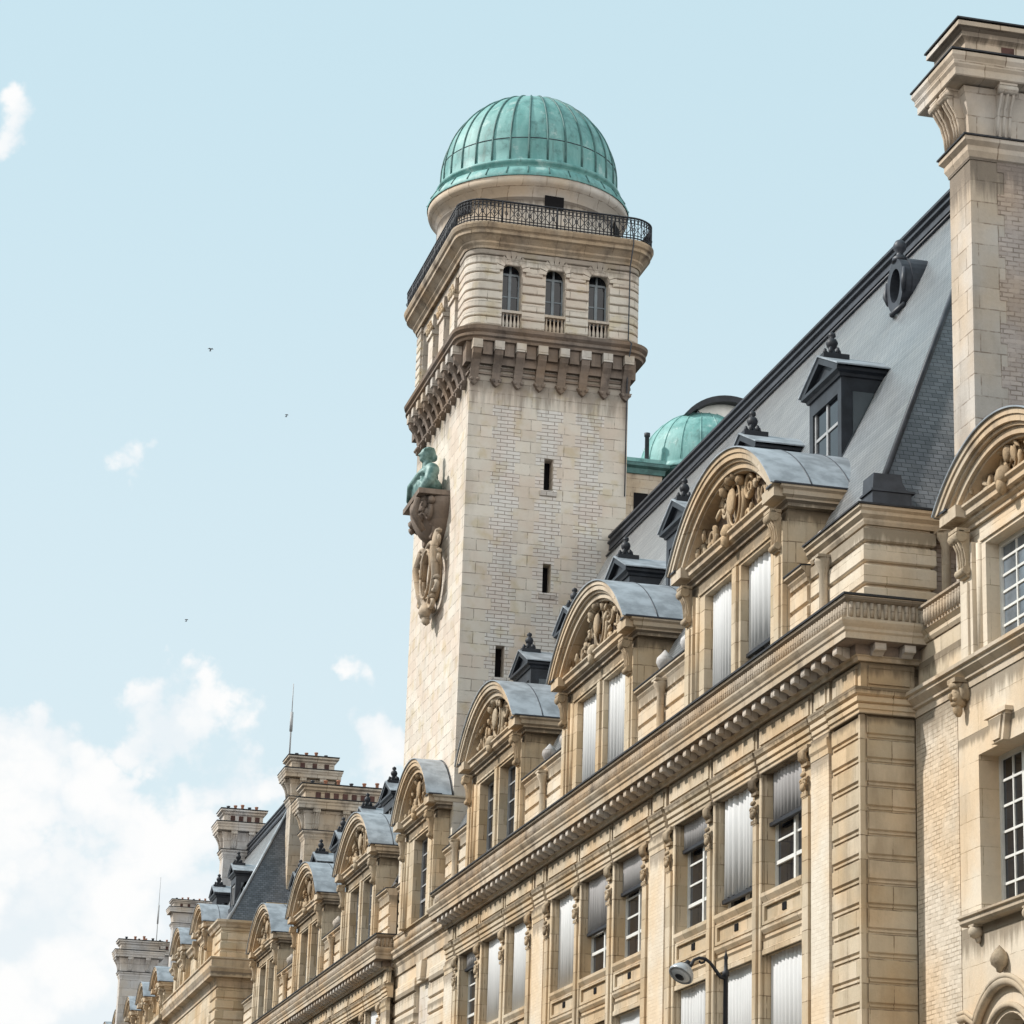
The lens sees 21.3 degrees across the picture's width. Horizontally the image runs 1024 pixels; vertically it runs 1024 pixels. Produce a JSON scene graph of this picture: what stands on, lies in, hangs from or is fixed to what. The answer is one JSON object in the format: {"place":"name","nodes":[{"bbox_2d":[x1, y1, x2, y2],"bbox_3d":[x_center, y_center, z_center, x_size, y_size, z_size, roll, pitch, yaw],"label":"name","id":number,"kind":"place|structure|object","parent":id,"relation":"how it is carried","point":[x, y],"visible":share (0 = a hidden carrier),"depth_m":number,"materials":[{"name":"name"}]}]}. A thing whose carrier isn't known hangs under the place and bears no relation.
{"place":"outdoors","nodes":[
{"label":"outdoors","id":0,"kind":"place"},
{"bbox_2d":[241,752,400,1023],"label":"university wing","id":1,"kind":"structure","parent":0,"point":[319,948],"depth_m":97.26,"materials":[{"name":"beige stone"}]},
{"bbox_2d":[289,684,293,752],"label":"antenna mast","id":2,"kind":"object","parent":1,"relation":"on","point":[291,722],"visible":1,"depth_m":121.12,"materials":[{"name":"grey metal"}]},
{"bbox_2d":[371,1010,377,1023],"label":"window","id":3,"kind":"structure","parent":1,"relation":"in","point":[374,1015],"depth_m":86.91,"materials":[{"name":"white paint"}]},
{"bbox_2d":[0,0,1023,1023],"label":"sky","id":4,"kind":"structure","parent":0,"point":[252,182],"materials":[{"name":"blue"}]},
{"bbox_2d":[626,395,742,516],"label":"domed observatory","id":5,"kind":"structure","parent":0,"point":[671,444],"depth_m":131.97,"materials":[{"name":"teal metal"}]},
{"bbox_2d":[633,492,647,509],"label":"window","id":6,"kind":"structure","parent":5,"relation":"in","point":[638,497],"depth_m":130.39,"materials":[{"name":"black glass"}]},
{"bbox_2d":[426,189,956,1023],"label":"university wing","id":7,"kind":"structure","parent":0,"point":[692,735],"depth_m":54.00,"materials":[{"name":"beige stone"}]},
{"bbox_2d":[465,951,476,1023],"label":"window","id":8,"kind":"structure","parent":7,"relation":"in","point":[471,958],"depth_m":74.04,"materials":[{"name":"black glass"}]},
{"bbox_2d":[487,937,500,1022],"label":"window","id":9,"kind":"structure","parent":7,"relation":"in","point":[493,966],"depth_m":71.21,"materials":[{"name":"white paint"}]},
{"bbox_2d":[512,922,526,1010],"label":"window","id":10,"kind":"structure","parent":7,"relation":"in","point":[519,962],"depth_m":68.63,"materials":[{"name":"white paint"}]},
{"bbox_2d":[558,893,574,988],"bbox_3d":[1.453,10.018,63.889,0.185,2.260,2.220,6,-18,-13],"label":"window","id":11,"kind":"structure","parent":7,"relation":"in","point":[566,926],"depth_m":64.30,"materials":[{"name":"white paint"}]},
{"bbox_2d":[587,874,607,973],"bbox_3d":[2.088,9.245,61.349,0.210,2.260,2.360,6,-18,-13],"label":"window","id":12,"kind":"structure","parent":7,"relation":"in","point":[597,910],"depth_m":61.88,"materials":[{"name":"white paint"}]},
{"bbox_2d":[620,1009,639,1023],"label":"window","id":13,"kind":"structure","parent":7,"relation":"in","point":[633,1017],"depth_m":58.29,"materials":[{"name":"white fabric"}]},
{"bbox_2d":[621,854,642,957],"bbox_3d":[2.741,8.469,58.793,0.210,2.260,2.240,6,-18,-13],"label":"window","id":14,"kind":"structure","parent":7,"relation":"in","point":[632,888],"depth_m":59.32,"materials":[{"name":"black glass"}]},
{"bbox_2d":[681,982,705,1023],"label":"window","id":15,"kind":"structure","parent":7,"relation":"in","point":[692,999],"depth_m":54.08,"materials":[{"name":"white fabric"}]},
{"bbox_2d":[682,815,706,927],"bbox_3d":[3.825,7.178,54.545,0.210,2.260,2.220,6,-18,-13],"label":"window","id":16,"kind":"structure","parent":7,"relation":"in","point":[694,846],"depth_m":55.08,"materials":[{"name":"glass"}]},
{"bbox_2d":[722,788,752,908],"bbox_3d":[4.472,6.407,52.008,0.210,2.260,2.360,6,-18,-13],"label":"window","id":17,"kind":"structure","parent":7,"relation":"in","point":[738,830],"depth_m":52.33,"materials":[{"name":"white fabric"}]},
{"bbox_2d":[728,963,751,1023],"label":"window","id":18,"kind":"structure","parent":7,"relation":"in","point":[740,980],"depth_m":51.31,"materials":[{"name":"white fabric"}]},
{"bbox_2d":[769,760,801,886],"bbox_3d":[5.124,5.630,49.452,0.210,2.260,2.240,6,-18,-13],"label":"window","id":19,"kind":"structure","parent":7,"relation":"in","point":[787,800],"depth_m":49.82,"materials":[{"name":"white paint"}]},
{"bbox_2d":[771,944,801,1023],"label":"window","id":20,"kind":"structure","parent":7,"relation":"in","point":[786,966],"depth_m":48.77,"materials":[{"name":"white paint"}]},
{"bbox_2d":[669,951,728,1023],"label":"street lamp","id":21,"kind":"object","parent":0,"point":[681,972],"visible":1,"depth_m":41.56,"materials":[{"name":"metal"}]},
{"bbox_2d":[906,15,1023,1023],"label":"corner house","id":22,"kind":"structure","parent":0,"point":[965,697],"depth_m":44.35,"materials":[{"name":"stone"}]},
{"bbox_2d":[999,744,1023,900],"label":"window","id":23,"kind":"structure","parent":22,"relation":"in","point":[1011,764],"depth_m":42.72,"materials":[{"name":"glass"}]},
{"bbox_3d":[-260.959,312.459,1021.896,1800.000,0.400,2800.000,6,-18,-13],"label":"ground","id":24,"kind":"structure","parent":0,"visible":0},
{"bbox_2d":[103,966,173,1023],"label":"distant terrace","id":25,"kind":"structure","parent":24,"relation":"on","point":[144,1005],"depth_m":139.25,"materials":[{"name":"stone"}]},
{"bbox_2d":[112,936,165,1023],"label":"chimney stack","id":26,"kind":"object","parent":25,"relation":"on","point":[136,961],"visible":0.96,"depth_m":150.51,"materials":[{"name":"stone"}]},
{"bbox_2d":[156,879,160,940],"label":"antenna mast","id":27,"kind":"object","parent":26,"relation":"on","point":[158,913],"visible":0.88,"depth_m":159.64,"materials":[{"name":"grey metal"}]},
{"bbox_2d":[145,938,169,966],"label":"chimney stack","id":28,"kind":"object","parent":25,"relation":"on","point":[164,946],"visible":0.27,"depth_m":157.01,"materials":[{"name":"stone"}]},
{"bbox_2d":[166,897,211,966],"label":"chimney stack","id":29,"kind":"object","parent":25,"relation":"on","point":[179,912],"visible":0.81,"depth_m":149.96,"materials":[{"name":"stone"}]},
{"bbox_2d":[161,803,289,1023],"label":"corner pavilion","id":30,"kind":"structure","parent":24,"relation":"on","point":[210,970],"depth_m":118.97,"materials":[{"name":"stone"}]},
{"bbox_2d":[211,805,267,885],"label":"chimney stack","id":31,"kind":"object","parent":30,"relation":"on","point":[235,829],"visible":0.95,"depth_m":133.62,"materials":[{"name":"stone"}]},
{"bbox_2d":[389,95,653,1023],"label":"observatory tower","id":32,"kind":"structure","parent":24,"relation":"on","point":[521,315],"depth_m":83.74,"materials":[{"name":"stone"}]},
{"bbox_2d":[495,649,500,676],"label":"slit window","id":33,"kind":"structure","parent":32,"relation":"in","point":[497,651],"depth_m":81.24,"materials":[{"name":"black glass"}]},
{"bbox_2d":[501,266,521,328],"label":"arched window","id":34,"kind":"structure","parent":32,"relation":"in","point":[511,278],"depth_m":84.37,"materials":[{"name":"grey glass"}]},
{"bbox_2d":[542,568,547,592],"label":"slit window","id":35,"kind":"structure","parent":32,"relation":"in","point":[544,578],"depth_m":82.32,"materials":[{"name":"black glass"}]},
{"bbox_2d":[543,463,549,490],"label":"slit window","id":36,"kind":"structure","parent":32,"relation":"in","point":[546,466],"depth_m":83.29,"materials":[{"name":"black glass"}]},
{"bbox_2d":[544,272,565,333],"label":"arched window","id":37,"kind":"structure","parent":32,"relation":"in","point":[554,284],"depth_m":84.66,"materials":[{"name":"grey glass"}]},
{"bbox_2d":[588,277,608,338],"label":"arched window","id":38,"kind":"structure","parent":32,"relation":"in","point":[597,287],"depth_m":84.97,"materials":[{"name":"grey glass"}]}
]}

